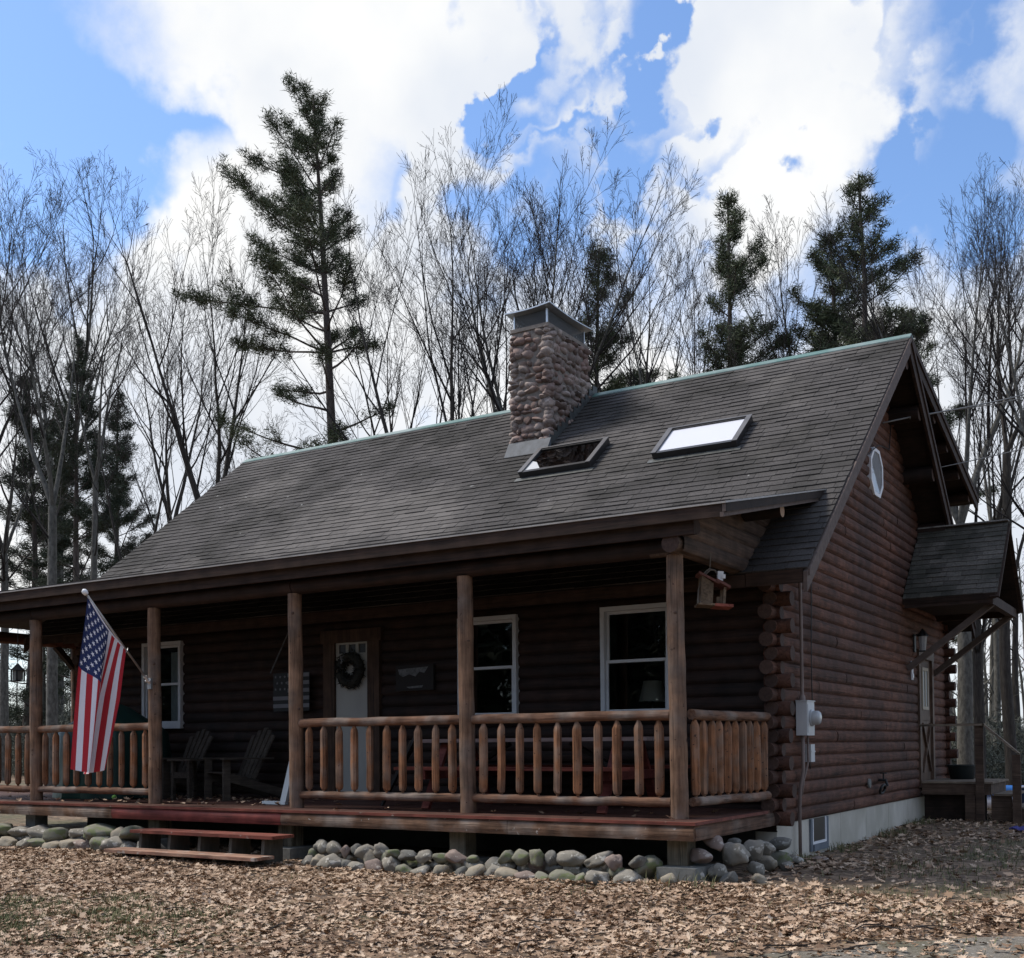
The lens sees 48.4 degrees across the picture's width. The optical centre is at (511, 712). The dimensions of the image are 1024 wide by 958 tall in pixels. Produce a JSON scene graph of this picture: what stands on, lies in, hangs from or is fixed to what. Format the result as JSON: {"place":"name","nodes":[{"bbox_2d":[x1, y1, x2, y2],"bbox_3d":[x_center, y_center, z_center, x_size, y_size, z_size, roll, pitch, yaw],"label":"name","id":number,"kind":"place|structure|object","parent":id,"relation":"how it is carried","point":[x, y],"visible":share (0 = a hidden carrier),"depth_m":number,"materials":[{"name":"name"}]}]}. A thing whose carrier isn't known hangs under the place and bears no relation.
{"place":"outdoors","nodes":[
{"label":"outdoors","id":0,"kind":"place"},
{"bbox_2d":[0,775,1023,957],"bbox_3d":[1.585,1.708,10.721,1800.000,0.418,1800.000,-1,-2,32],"label":"ground","id":1,"kind":"structure","parent":0,"point":[66,822],"depth_m":9.76,"materials":[{"name":"plant"}]},
{"bbox_2d":[0,372,84,756],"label":"pine tree","id":2,"kind":"object","parent":1,"relation":"on","point":[37,565],"visible":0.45,"depth_m":54.17,"materials":[{"name":"green plant"}]},
{"bbox_2d":[0,316,86,780],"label":"bare tree","id":3,"kind":"object","parent":1,"relation":"on","point":[4,667],"visible":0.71,"depth_m":45.33,"materials":[{"name":"grey plant"}]},
{"bbox_2d":[42,840,60,850],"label":"fieldstone","id":4,"kind":"object","parent":1,"relation":"on","point":[52,844],"visible":0.67,"depth_m":14.56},
{"bbox_2d":[42,827,68,841],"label":"fieldstone","id":5,"kind":"object","parent":4,"relation":"on","point":[56,833],"visible":0.88,"depth_m":14.69,"materials":[{"name":"stone"}]},
{"bbox_2d":[16,417,91,713],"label":"pine tree","id":6,"kind":"object","parent":1,"relation":"on","point":[68,683],"visible":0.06,"depth_m":67.51,"materials":[{"name":"green plant"}]},
{"bbox_2d":[0,158,111,576],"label":"bare tree","id":7,"kind":"object","parent":1,"relation":"on","point":[12,389],"visible":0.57,"depth_m":43.57,"materials":[{"name":"grey plant"}]},
{"bbox_2d":[0,164,124,785],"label":"bare tree","id":8,"kind":"object","parent":1,"relation":"on","point":[51,492],"visible":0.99,"depth_m":37.71,"materials":[{"name":"grey plant"}]},
{"bbox_2d":[23,331,137,698],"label":"pine tree","id":9,"kind":"object","parent":1,"relation":"on","point":[86,483],"visible":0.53,"depth_m":52.26,"materials":[{"name":"green plant"}]},
{"bbox_2d":[0,150,167,724],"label":"bare tree","id":10,"kind":"object","parent":1,"relation":"on","point":[61,572],"visible":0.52,"depth_m":55.26,"materials":[{"name":"grey plant"}]},
{"bbox_2d":[17,229,166,578],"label":"bare tree","id":11,"kind":"object","parent":1,"relation":"on","point":[94,539],"visible":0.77,"depth_m":45.64,"materials":[{"name":"grey plant"}]},
{"bbox_2d":[69,388,157,578],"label":"pine tree","id":12,"kind":"object","parent":1,"relation":"on","point":[122,488],"visible":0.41,"depth_m":59.84,"materials":[{"name":"green plant"}]},
{"bbox_2d":[99,836,131,851],"bbox_3d":[-4.886,1.641,14.021,0.392,0.243,0.262,0,-2,-2],"label":"fieldstone","id":13,"kind":"object","parent":1,"relation":"on","point":[114,842],"visible":0.51,"depth_m":13.91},
{"bbox_2d":[119,825,145,840],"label":"fieldstone","id":14,"kind":"object","parent":13,"relation":"on","point":[125,833],"visible":0.62,"depth_m":13.85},
{"bbox_2d":[61,318,259,652],"bbox_3d":[-11.088,-5.070,37.333,7.242,15.408,6.055,-1,-2,32],"label":"bare tree","id":15,"kind":"object","parent":1,"relation":"on","point":[170,424],"visible":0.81,"depth_m":37.12,"materials":[{"name":"grey plant"}]},
{"bbox_2d":[83,263,248,554],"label":"bare tree","id":16,"kind":"object","parent":1,"relation":"on","point":[168,503],"visible":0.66,"depth_m":45.27,"materials":[{"name":"grey plant"}]},
{"bbox_2d":[24,142,316,537],"bbox_3d":[-10.176,-6.916,36.214,8.032,19.108,8.288,0,-2,-4],"label":"bare tree","id":17,"kind":"object","parent":1,"relation":"on","point":[185,458],"visible":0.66,"depth_m":35.87,"materials":[{"name":"grey plant"}]},
{"bbox_2d":[104,828,293,868],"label":"porch steps","id":18,"kind":"structure","parent":1,"relation":"on","point":[208,847],"depth_m":12.80,"materials":[{"name":"red paint"}]},
{"bbox_2d":[176,372,308,497],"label":"bare tree","id":19,"kind":"object","parent":1,"relation":"on","point":[227,436],"visible":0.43,"depth_m":38.76,"materials":[{"name":"grey plant"}]},
{"bbox_2d":[169,69,398,458],"bbox_3d":[-6.306,-8.166,33.110,5.602,21.423,6.085,1,-2,-38],"label":"pine tree","id":20,"kind":"object","parent":1,"relation":"on","point":[300,203],"visible":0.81,"depth_m":32.93,"materials":[{"name":"green plant"}]},
{"bbox_2d":[316,853,343,870],"bbox_3d":[-1.933,1.617,12.208,0.310,0.230,0.306,-1,-2,32],"label":"fieldstone","id":21,"kind":"object","parent":1,"relation":"on","point":[333,860],"visible":0.73,"depth_m":12.10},
{"bbox_2d":[364,858,382,872],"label":"fieldstone","id":22,"kind":"object","parent":1,"relation":"on","point":[374,864],"visible":0.77,"depth_m":11.87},
{"bbox_2d":[284,216,489,438],"bbox_3d":[-4.552,-7.389,38.932,6.554,20.165,7.691,1,-2,-38],"label":"bare tree","id":23,"kind":"object","parent":1,"relation":"on","point":[399,382],"visible":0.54,"depth_m":38.09,"materials":[{"name":"grey plant"}]},
{"bbox_2d":[382,856,400,872],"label":"fieldstone","id":24,"kind":"object","parent":1,"relation":"on","point":[390,863],"visible":0.69,"depth_m":11.75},
{"bbox_2d":[229,83,608,442],"bbox_3d":[-1.303,-6.560,31.168,10.780,17.926,8.500,1,-2,-43],"label":"bare tree","id":25,"kind":"object","parent":1,"relation":"on","point":[452,398],"visible":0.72,"depth_m":30.09,"materials":[{"name":"grey plant"}]},
{"bbox_2d":[417,860,431,870],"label":"fieldstone","id":26,"kind":"object","parent":1,"relation":"on","point":[427,863],"visible":0.39,"depth_m":11.68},
{"bbox_2d":[415,850,432,863],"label":"fieldstone","id":27,"kind":"object","parent":26,"relation":"on","point":[423,856],"visible":1,"depth_m":11.60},
{"bbox_2d":[461,861,483,869],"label":"fieldstone","id":28,"kind":"object","parent":1,"relation":"on","point":[467,864],"visible":0.41,"depth_m":11.42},
{"bbox_2d":[445,849,466,862],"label":"fieldstone","id":29,"kind":"object","parent":28,"relation":"on","point":[453,856],"visible":1,"depth_m":11.43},
{"bbox_2d":[465,864,485,878],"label":"fieldstone","id":30,"kind":"object","parent":1,"relation":"on","point":[477,870],"visible":0.75,"depth_m":11.15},
{"bbox_2d":[494,867,517,879],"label":"fieldstone","id":31,"kind":"object","parent":1,"relation":"on","point":[505,872],"visible":0.55,"depth_m":10.98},
{"bbox_2d":[512,849,529,865],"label":"fieldstone","id":32,"kind":"object","parent":31,"relation":"on","point":[520,857],"visible":1,"depth_m":11.09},
{"bbox_2d":[423,125,599,412],"bbox_3d":[-0.338,-6.898,33.702,3.961,18.652,7.205,-2,-2,39],"label":"bare tree","id":33,"kind":"object","parent":1,"relation":"on","point":[483,319],"visible":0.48,"depth_m":32.22,"materials":[{"name":"grey plant"}]},
{"bbox_2d":[0,792,1023,957],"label":"fallen leaves","id":34,"kind":"object","parent":1,"relation":"on","point":[671,896],"depth_m":8.94,"materials":[{"name":"plant"}]},
{"bbox_2d":[0,301,1023,883],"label":"log house","id":35,"kind":"structure","parent":1,"relation":"on","point":[532,561],"depth_m":14.80,"materials":[{"name":"wood"}]},
{"bbox_2d":[10,650,24,681],"bbox_3d":[-6.980,-0.861,16.090,0.191,0.835,0.191,0,-2,-29],"label":"porch lantern","id":36,"kind":"object","parent":35,"relation":"hanging from","point":[17,672],"visible":1,"depth_m":16.05,"materials":[{"name":"black metal"}]},
{"bbox_2d":[70,589,152,773],"bbox_3d":[-4.996,-0.368,14.223,0.377,2.248,0.988,-2,-2,39],"label":"porch flag","id":37,"kind":"object","parent":35,"relation":"attached to","point":[104,650],"visible":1,"depth_m":13.94,"materials":[{"name":"fabric"}]},
{"bbox_2d":[52,704,177,798],"bbox_3d":[-5.791,0.516,16.428,1.542,1.390,1.298,-1,-2,32],"label":"tarp cover","id":38,"kind":"object","parent":35,"relation":"on","point":[125,714],"visible":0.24,"depth_m":16.00,"materials":[{"name":"fabric"}]},
{"bbox_2d":[142,641,184,728],"bbox_3d":[-5.242,-0.412,17.174,0.884,1.301,0.190,-1,-2,32],"label":"window","id":39,"kind":"structure","parent":35,"relation":"in","point":[177,663],"depth_m":17.13,"materials":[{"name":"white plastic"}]},
{"bbox_2d":[167,759,215,799],"bbox_3d":[-4.371,0.906,15.540,0.440,0.552,0.472,-1,-2,32],"label":"porch table","id":40,"kind":"object","parent":35,"relation":"on","point":[190,774],"visible":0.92,"depth_m":15.44,"materials":[{"name":"grey wood"}]},
{"bbox_2d":[162,729,221,798],"bbox_3d":[-4.661,0.716,16.225,0.995,0.974,0.790,1,-2,-42],"label":"adirondack chair","id":41,"kind":"object","parent":35,"relation":"on","point":[198,747],"visible":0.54,"depth_m":16.21,"materials":[{"name":"grey wood"}]},
{"bbox_2d":[199,728,282,800],"bbox_3d":[-3.627,0.688,15.525,0.995,0.974,0.790,1,-2,-39],"label":"adirondack chair","id":42,"kind":"object","parent":35,"relation":"on","point":[253,759],"visible":0.95,"depth_m":15.46,"materials":[{"name":"grey wood"}]},
{"bbox_2d":[262,764,288,804],"bbox_3d":[-2.824,0.694,13.978,0.604,0.856,0.078,-1,-2,29],"label":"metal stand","id":43,"kind":"object","parent":35,"relation":"on","point":[284,799],"visible":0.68,"depth_m":13.91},
{"bbox_2d":[270,633,309,711],"bbox_3d":[-3.041,-0.586,15.656,0.671,1.124,0.074,-1,-2,26],"label":"wall flag","id":44,"kind":"object","parent":35,"relation":"attached to","point":[280,691],"depth_m":15.72,"materials":[{"name":"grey fabric"}]},
{"bbox_2d":[320,627,384,791],"bbox_3d":[-2.131,0.020,15.208,1.040,2.269,0.130,-1,-2,32],"label":"front door","id":45,"kind":"structure","parent":35,"relation":"in","point":[365,701],"depth_m":15.18,"materials":[{"name":"grey paint"}]},
{"bbox_2d":[332,648,365,689],"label":"door wreath","id":46,"kind":"object","parent":45,"relation":"attached to","point":[355,677],"depth_m":15.13,"materials":[{"name":"plant"}]},
{"bbox_2d":[380,736,413,805],"bbox_3d":[-1.341,0.672,13.544,0.599,0.874,0.260,-1,-2,20],"label":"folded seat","id":47,"kind":"object","parent":35,"relation":"on","point":[410,748],"visible":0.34,"depth_m":13.43,"materials":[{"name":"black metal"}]},
{"bbox_2d":[396,664,434,690],"bbox_3d":[-1.245,-0.452,14.643,0.600,0.330,0.038,-1,-2,32],"label":"wall plaque","id":48,"kind":"object","parent":35,"relation":"attached to","point":[415,677],"depth_m":14.62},
{"bbox_2d":[457,614,519,714],"bbox_3d":[-0.300,-0.540,14.084,0.904,1.301,0.120,-1,-2,32],"label":"window","id":49,"kind":"structure","parent":35,"relation":"in","point":[513,618],"depth_m":13.89,"materials":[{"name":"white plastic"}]},
{"bbox_2d":[394,737,690,813],"bbox_3d":[0.322,0.677,12.688,2.930,0.792,1.540,-1,-2,32],"label":"picnic table","id":50,"kind":"object","parent":35,"relation":"on","point":[628,771],"visible":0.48,"depth_m":12.44,"materials":[{"name":"red wood"}]},
{"bbox_2d":[600,602,668,710],"bbox_3d":[1.419,-0.584,13.023,0.924,1.301,0.120,-1,-2,32],"label":"window","id":51,"kind":"structure","parent":35,"relation":"in","point":[605,612],"depth_m":13.19,"materials":[{"name":"white plastic"}]},
{"bbox_2d":[690,848,712,863],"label":"fieldstone","id":52,"kind":"object","parent":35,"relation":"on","point":[700,855],"visible":1,"depth_m":10.44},
{"bbox_2d":[694,553,733,609],"bbox_3d":[1.970,-1.297,11.178,0.354,0.550,0.280,0,-2,0],"label":"bird feeder","id":53,"kind":"object","parent":35,"relation":"hanging from","point":[706,584],"visible":1,"depth_m":11.08,"materials":[{"name":"wood"}]},
{"bbox_2d":[795,583,821,855],"bbox_3d":[3.334,-0.079,12.743,0.242,3.480,0.290,-1,-2,32],"label":"electric meter","id":54,"kind":"object","parent":35,"relation":"attached to","point":[808,718],"visible":0.96,"depth_m":12.68,"materials":[{"name":"grey metal"}]},
{"bbox_2d":[809,816,828,851],"bbox_3d":[3.630,1.421,13.426,0.041,0.374,0.700,-1,-2,32],"label":"basement window","id":55,"kind":"structure","parent":35,"relation":"in","point":[818,827],"depth_m":13.41,"materials":[{"name":"white paint"}]},
{"bbox_2d":[867,447,882,497],"bbox_3d":[5.090,-3.366,15.981,0.070,0.670,0.660,-1,-2,32],"label":"gable window","id":56,"kind":"structure","parent":35,"relation":"in","point":[875,465],"depth_m":15.95,"materials":[{"name":"glass"}]},
{"bbox_2d":[913,629,927,651],"bbox_3d":[6.366,-1.128,17.718,0.220,0.360,0.180,-1,-2,32],"label":"wall lantern","id":57,"kind":"object","parent":35,"relation":"attached to","point":[922,635],"depth_m":17.67,"materials":[{"name":"black metal"}]},
{"bbox_2d":[915,649,935,787],"bbox_3d":[6.683,0.094,18.423,0.085,2.190,1.120,-1,-2,32],"label":"side door","id":58,"kind":"structure","parent":35,"relation":"in","point":[925,670],"depth_m":18.45,"materials":[{"name":"brown wood"}]},
{"bbox_2d":[883,394,1023,423],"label":"service cable","id":59,"kind":"object","parent":35,"relation":"attached to","point":[974,406],"visible":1,"depth_m":17.41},
{"bbox_2d":[9,669,1023,784],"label":"undergrowth","id":60,"kind":"object","parent":1,"relation":"on","point":[994,770],"visible":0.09,"depth_m":30.62,"materials":[{"name":"plant"}]},
{"bbox_2d":[11,538,1023,766],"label":"distant woods","id":61,"kind":"object","parent":1,"relation":"on","point":[990,697],"depth_m":51.64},
{"bbox_2d":[544,862,562,874],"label":"fieldstone","id":62,"kind":"object","parent":1,"relation":"on","point":[548,869],"visible":0.43,"depth_m":10.91,"materials":[{"name":"stone"}]},
{"bbox_2d":[529,849,544,866],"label":"fieldstone","id":63,"kind":"object","parent":62,"relation":"on","point":[537,857],"visible":1,"depth_m":10.95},
{"bbox_2d":[415,109,704,411],"bbox_3d":[1.533,-6.437,31.248,7.196,17.630,8.620,0,-2,-23],"label":"bare tree","id":64,"kind":"object","parent":1,"relation":"on","point":[595,354],"visible":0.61,"depth_m":30.10,"materials":[{"name":"grey plant"}]},
{"bbox_2d":[549,869,575,883],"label":"fieldstone","id":65,"kind":"object","parent":1,"relation":"on","point":[556,874],"visible":0.73,"depth_m":10.63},
{"bbox_2d":[563,865,583,874],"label":"fieldstone","id":66,"kind":"object","parent":1,"relation":"on","point":[576,870],"visible":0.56,"depth_m":10.82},
{"bbox_2d":[556,850,586,866],"bbox_3d":[0.569,1.388,10.867,0.299,0.158,0.228,-1,-2,32],"label":"fieldstone","id":67,"kind":"object","parent":66,"relation":"on","point":[570,858],"visible":1,"depth_m":10.80,"materials":[{"name":"stone"}]},
{"bbox_2d":[585,870,609,884],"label":"fieldstone","id":68,"kind":"object","parent":1,"relation":"on","point":[594,876],"visible":0.8,"depth_m":10.41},
{"bbox_2d":[591,863,607,871],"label":"fieldstone","id":69,"kind":"object","parent":1,"relation":"on","point":[602,868],"visible":0.43,"depth_m":10.66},
{"bbox_2d":[584,851,612,868],"bbox_3d":[0.835,1.382,10.741,0.281,0.174,0.261,0,-2,-32],"label":"fieldstone","id":70,"kind":"object","parent":69,"relation":"on","point":[595,860],"visible":0.84,"depth_m":10.65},
{"bbox_2d":[606,867,624,877],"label":"fieldstone","id":71,"kind":"object","parent":1,"relation":"on","point":[612,873],"visible":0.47,"depth_m":10.52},
{"bbox_2d":[604,854,622,870],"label":"fieldstone","id":72,"kind":"object","parent":71,"relation":"on","point":[613,862],"visible":1,"depth_m":10.49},
{"bbox_2d":[521,183,715,392],"bbox_3d":[3.284,-6.001,32.072,5.507,16.870,4.980,-1,-2,16],"label":"bare tree","id":73,"kind":"object","parent":1,"relation":"on","point":[615,297],"visible":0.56,"depth_m":31.34,"materials":[{"name":"grey plant"}]},
{"bbox_2d":[575,237,666,392],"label":"pine tree","id":74,"kind":"object","parent":1,"relation":"on","point":[618,382],"visible":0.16,"depth_m":33.66,"materials":[{"name":"green plant"}]},
{"bbox_2d":[613,869,642,884],"bbox_3d":[1.054,1.517,10.443,0.265,0.166,0.226,-1,-2,32],"label":"fieldstone","id":75,"kind":"object","parent":1,"relation":"on","point":[626,875],"visible":0.72,"depth_m":10.40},
{"bbox_2d":[634,855,662,878],"bbox_3d":[1.250,1.445,10.552,0.286,0.254,0.278,0,-2,-15],"label":"fieldstone","id":76,"kind":"object","parent":1,"relation":"on","point":[647,869],"visible":0.65,"depth_m":10.45,"materials":[{"name":"stone"}]},
{"bbox_2d":[586,222,732,386],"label":"bare tree","id":77,"kind":"object","parent":1,"relation":"on","point":[631,327],"visible":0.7,"depth_m":29.35,"materials":[{"name":"grey plant"}]},
{"bbox_2d":[568,218,756,384],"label":"bare tree","id":78,"kind":"object","parent":1,"relation":"on","point":[658,321],"visible":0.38,"depth_m":34.04,"materials":[{"name":"grey plant"}]},
{"bbox_2d":[707,863,727,880],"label":"fieldstone","id":79,"kind":"object","parent":1,"relation":"on","point":[719,870],"visible":0.72,"depth_m":10.39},
{"bbox_2d":[662,183,796,380],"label":"pine tree","id":80,"kind":"object","parent":1,"relation":"on","point":[734,228],"visible":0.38,"depth_m":28.21,"materials":[{"name":"green plant"}]},
{"bbox_2d":[722,842,750,866],"bbox_3d":[2.088,1.320,10.626,0.270,0.227,0.214,-1,-2,17],"label":"fieldstone","id":81,"kind":"object","parent":1,"relation":"on","point":[734,854],"visible":1,"depth_m":10.56,"materials":[{"name":"stone"}]},
{"bbox_2d":[703,835,723,850],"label":"fieldstone","id":82,"kind":"object","parent":81,"relation":"on","point":[716,842],"visible":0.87,"depth_m":10.60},
{"bbox_2d":[659,218,832,375],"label":"bare tree","id":83,"kind":"object","parent":1,"relation":"on","point":[777,321],"visible":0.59,"depth_m":26.43,"materials":[{"name":"grey plant"}]},
{"bbox_2d":[743,840,763,861],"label":"fieldstone","id":84,"kind":"object","parent":1,"relation":"on","point":[755,848],"visible":0.72,"depth_m":10.87,"materials":[{"name":"stone"}]},
{"bbox_2d":[746,861,764,874],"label":"fieldstone","id":85,"kind":"object","parent":1,"relation":"on","point":[753,867],"visible":0.8,"depth_m":10.71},
{"bbox_2d":[757,855,776,871],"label":"fieldstone","id":86,"kind":"object","parent":1,"relation":"on","point":[769,863],"visible":0.74,"depth_m":11.15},
{"bbox_2d":[768,851,791,867],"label":"fieldstone","id":87,"kind":"object","parent":1,"relation":"on","point":[780,857],"visible":0.52,"depth_m":11.58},
{"bbox_2d":[769,837,791,850],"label":"fieldstone","id":88,"kind":"object","parent":87,"relation":"on","point":[780,843],"visible":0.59,"depth_m":11.67,"materials":[{"name":"stone"}]},
{"bbox_2d":[703,185,874,357],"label":"bare tree","id":89,"kind":"object","parent":1,"relation":"on","point":[779,257],"visible":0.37,"depth_m":31.40,"materials":[{"name":"grey plant"}]},
{"bbox_2d":[753,216,893,362],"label":"pine tree","id":90,"kind":"object","parent":1,"relation":"on","point":[817,253],"visible":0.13,"depth_m":29.05,"materials":[{"name":"green plant"}]},
{"bbox_2d":[801,168,951,428],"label":"pine tree","id":91,"kind":"object","parent":1,"relation":"on","point":[859,185],"visible":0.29,"depth_m":27.75,"materials":[{"name":"green plant"}]},
{"bbox_2d":[802,152,1023,783],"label":"bare tree","id":92,"kind":"object","parent":1,"relation":"on","point":[965,710],"visible":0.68,"depth_m":23.94,"materials":[{"name":"grey plant"}]},
{"bbox_2d":[847,234,979,374],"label":"bare tree","id":93,"kind":"object","parent":1,"relation":"on","point":[943,295],"visible":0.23,"depth_m":31.29,"materials":[{"name":"grey plant"}]},
{"bbox_2d":[838,205,1023,778],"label":"bare tree","id":94,"kind":"object","parent":1,"relation":"on","point":[978,698],"visible":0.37,"depth_m":26.21,"materials":[{"name":"grey plant"}]},
{"bbox_2d":[895,302,1000,657],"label":"pine tree","id":95,"kind":"object","parent":1,"relation":"on","point":[953,415],"visible":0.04,"depth_m":38.27,"materials":[{"name":"green plant"}]},
{"bbox_2d":[884,178,1023,529],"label":"bare tree","id":96,"kind":"object","parent":1,"relation":"on","point":[1020,428],"visible":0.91,"depth_m":22.89,"materials":[{"name":"grey plant"}]},
{"bbox_2d":[919,723,1023,824],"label":"side stoop","id":97,"kind":"object","parent":1,"relation":"on","point":[948,798],"visible":0.94,"depth_m":17.45,"materials":[{"name":"wood"}]},
{"bbox_2d":[946,764,974,778],"bbox_3d":[7.398,0.968,18.726,0.480,0.232,0.480,-1,-2,32],"label":"plant tub","id":98,"kind":"object","parent":97,"relation":"on","point":[961,771],"visible":0.92,"depth_m":18.56,"materials":[{"name":"black plastic"}]},
{"bbox_2d":[935,312,1023,765],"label":"bare tree","id":99,"kind":"object","parent":1,"relation":"on","point":[997,693],"visible":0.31,"depth_m":33.46,"materials":[{"name":"grey plant"}]},
{"bbox_2d":[952,346,1023,751],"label":"bare tree","id":100,"kind":"object","parent":1,"relation":"on","point":[1016,698],"visible":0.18,"depth_m":36.89,"materials":[{"name":"grey plant"}]},
{"bbox_2d":[957,157,1023,784],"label":"bare tree","id":101,"kind":"object","parent":1,"relation":"on","point":[1008,722],"visible":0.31,"depth_m":24.92,"materials":[{"name":"grey plant"}]},
{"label":"fieldstone","id":102,"kind":"object","parent":1,"relation":"on","visible":0},
{"bbox_2d":[25,824,50,837],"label":"fieldstone","id":103,"kind":"object","parent":102,"relation":"on","point":[37,831],"visible":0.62,"depth_m":14.97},
{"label":"fieldstone","id":104,"kind":"object","parent":1,"relation":"on","visible":0},
{"bbox_2d":[83,823,116,839],"bbox_3d":[-5.218,1.506,14.433,0.419,0.202,0.545,0,-2,-24],"label":"fieldstone","id":105,"kind":"object","parent":104,"relation":"on","point":[96,829],"visible":0.73,"depth_m":14.28,"materials":[{"name":"stone"}]},
{"bbox_2d":[0,0,1023,729],"label":"sky","id":106,"kind":"structure","parent":0,"point":[785,101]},
{"bbox_2d":[639,680,664,708],"bbox_3d":[1.702,-0.052,13.765,0.340,0.670,0.340,-1,-2,32],"label":"table lamp","id":107,"kind":"object","parent":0,"point":[652,691],"visible":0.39,"depth_m":13.66,"materials":[{"name":"fabric"}]},
{"bbox_2d":[726,936,1023,957],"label":"driveway","id":108,"kind":"structure","parent":0,"point":[952,949],"depth_m":7.21,"materials":[{"name":"gravel"}]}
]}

